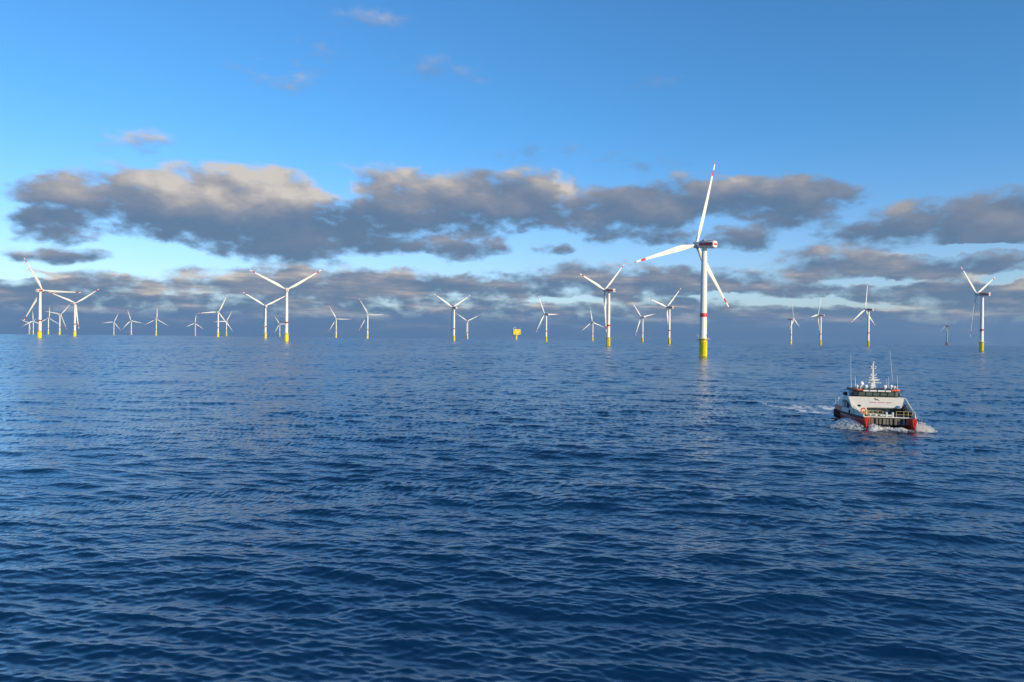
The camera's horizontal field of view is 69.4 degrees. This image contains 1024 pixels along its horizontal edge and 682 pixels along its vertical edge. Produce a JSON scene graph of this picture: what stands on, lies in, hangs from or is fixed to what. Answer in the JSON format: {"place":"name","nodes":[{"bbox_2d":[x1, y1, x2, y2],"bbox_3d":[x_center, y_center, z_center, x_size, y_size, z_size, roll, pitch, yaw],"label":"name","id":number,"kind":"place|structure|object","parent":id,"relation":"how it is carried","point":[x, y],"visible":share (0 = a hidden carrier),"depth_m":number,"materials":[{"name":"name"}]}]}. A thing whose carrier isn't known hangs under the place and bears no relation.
{"place":"outdoors","nodes":[
{"label":"outdoors","id":0,"kind":"place"},
{"bbox_2d":[0,334,1023,681],"bbox_3d":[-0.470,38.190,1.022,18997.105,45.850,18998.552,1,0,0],"label":"sea","id":1,"kind":"structure","parent":0,"point":[212,508],"depth_m":67.28,"materials":[{"name":"liquid"}]},
{"bbox_2d":[37,307,56,333],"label":"wind turbine","id":2,"kind":"object","parent":1,"relation":"in","point":[48,320],"visible":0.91,"depth_m":4278.05,"materials":[{"name":"white paint"}]},
{"bbox_2d":[23,258,82,337],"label":"wind turbine","id":3,"kind":"object","parent":1,"relation":"in","point":[40,290],"visible":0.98,"depth_m":1454.24,"materials":[{"name":"white paint"}]},
{"bbox_2d":[46,306,68,334],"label":"wind turbine","id":4,"kind":"object","parent":1,"relation":"in","point":[59,320],"visible":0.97,"depth_m":3414.86,"materials":[{"name":"white paint"}]},
{"bbox_2d":[50,288,99,336],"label":"wind turbine","id":5,"kind":"object","parent":1,"relation":"in","point":[75,316],"visible":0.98,"depth_m":2086.40,"materials":[{"name":"white paint"}]},
{"bbox_2d":[124,312,139,334],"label":"wind turbine","id":6,"kind":"object","parent":1,"relation":"in","point":[131,324],"visible":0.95,"depth_m":4781.01,"materials":[{"name":"white paint"}]},
{"bbox_2d":[145,315,167,335],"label":"wind turbine","id":7,"kind":"object","parent":1,"relation":"in","point":[156,319],"visible":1,"depth_m":4223.29,"materials":[{"name":"white paint"}]},
{"bbox_2d":[204,294,228,336],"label":"wind turbine","id":8,"kind":"object","parent":1,"relation":"in","point":[218,318],"visible":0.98,"depth_m":2789.08,"materials":[{"name":"white paint"}]},
{"bbox_2d":[243,292,284,338],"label":"wind turbine","id":9,"kind":"object","parent":1,"relation":"in","point":[265,323],"visible":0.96,"depth_m":2136.70,"materials":[{"name":"white paint"}]},
{"bbox_2d":[248,269,320,341],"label":"wind turbine","id":10,"kind":"object","parent":1,"relation":"in","point":[286,334],"visible":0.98,"depth_m":1337.91,"materials":[{"name":"white paint"}]},
{"bbox_2d":[329,308,343,337],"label":"wind turbine","id":11,"kind":"object","parent":1,"relation":"in","point":[336,324],"visible":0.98,"depth_m":3717.06,"materials":[{"name":"white paint"}]},
{"bbox_2d":[359,299,380,338],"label":"wind turbine","id":12,"kind":"object","parent":1,"relation":"in","point":[367,314],"visible":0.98,"depth_m":2901.00,"materials":[{"name":"white paint"}]},
{"bbox_2d":[435,294,468,340],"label":"wind turbine","id":13,"kind":"object","parent":1,"relation":"in","point":[453,310],"visible":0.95,"depth_m":2081.56,"materials":[{"name":"white paint"}]},
{"bbox_2d":[456,313,478,338],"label":"wind turbine","id":14,"kind":"object","parent":1,"relation":"in","point":[467,324],"visible":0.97,"depth_m":3861.66,"materials":[{"name":"white paint"}]},
{"bbox_2d":[512,327,520,339],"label":"offshore substation","id":15,"kind":"object","parent":1,"relation":"in","point":[516,332],"visible":0.97,"depth_m":4087.93,"materials":[{"name":"yellow paint"}]},
{"bbox_2d":[536,296,557,340],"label":"wind turbine","id":16,"kind":"object","parent":1,"relation":"in","point":[546,314],"visible":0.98,"depth_m":2576.15,"materials":[{"name":"white paint"}]},
{"bbox_2d":[583,308,602,340],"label":"wind turbine","id":17,"kind":"object","parent":1,"relation":"in","point":[592,322],"visible":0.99,"depth_m":3730.63,"materials":[{"name":"white paint"}]},
{"bbox_2d":[579,263,624,345],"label":"wind turbine","id":18,"kind":"object","parent":1,"relation":"in","point":[608,290],"visible":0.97,"depth_m":1234.49,"materials":[{"name":"white paint"}]},
{"bbox_2d":[633,304,652,341],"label":"wind turbine","id":19,"kind":"object","parent":1,"relation":"in","point":[642,317],"visible":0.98,"depth_m":2795.64,"materials":[{"name":"white paint"}]},
{"bbox_2d":[648,288,680,343],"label":"wind turbine","id":20,"kind":"object","parent":1,"relation":"in","point":[668,316],"visible":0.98,"depth_m":1879.65,"materials":[{"name":"white paint"}]},
{"bbox_2d":[634,164,729,356],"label":"wind turbine","id":21,"kind":"object","parent":1,"relation":"in","point":[697,244],"visible":0.98,"depth_m":616.63,"materials":[{"name":"white paint"}]},
{"bbox_2d":[788,303,799,343],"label":"wind turbine","id":22,"kind":"object","parent":1,"relation":"in","point":[791,319],"visible":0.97,"depth_m":2795.04,"materials":[{"name":"white paint"}]},
{"bbox_2d":[812,297,824,344],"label":"wind turbine","id":23,"kind":"object","parent":1,"relation":"in","point":[820,328],"visible":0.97,"depth_m":2322.83,"materials":[{"name":"white paint"}]},
{"bbox_2d":[825,418,862,428],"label":"bow wave","id":24,"kind":"object","parent":1,"relation":"on","point":[845,424],"visible":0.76,"depth_m":132.96,"materials":[{"name":"white liquid"}]},
{"bbox_2d":[852,284,874,346],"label":"wind turbine","id":25,"kind":"object","parent":1,"relation":"in","point":[868,325],"visible":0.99,"depth_m":1869.57,"materials":[{"name":"white paint"}]},
{"bbox_2d":[867,423,882,430],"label":"bow wave","id":26,"kind":"object","parent":1,"relation":"on","point":[873,426],"visible":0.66,"depth_m":129.78,"materials":[{"name":"white liquid"}]},
{"bbox_2d":[834,356,917,430],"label":"crew transfer boat","id":27,"kind":"object","parent":1,"relation":"on","point":[865,406],"visible":1,"depth_m":138.09,"materials":[{"name":"white paint"}]},
{"bbox_2d":[825,418,936,432],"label":"spray","id":28,"kind":"object","parent":1,"relation":"on","point":[921,427],"visible":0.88,"depth_m":129.88,"materials":[{"name":"white liquid"}]},
{"bbox_2d":[941,315,949,345],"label":"wind turbine","id":29,"kind":"object","parent":1,"relation":"in","point":[945,326],"visible":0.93,"depth_m":3545.10,"materials":[{"name":"white paint"}]},
{"bbox_2d":[961,267,995,350],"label":"wind turbine","id":30,"kind":"object","parent":1,"relation":"in","point":[981,337],"visible":0.98,"depth_m":1211.70,"materials":[{"name":"white paint"}]},
{"bbox_2d":[0,0,1023,346],"label":"sky","id":31,"kind":"structure","parent":0,"point":[155,154],"materials":[{"name":"blue"}]}
]}

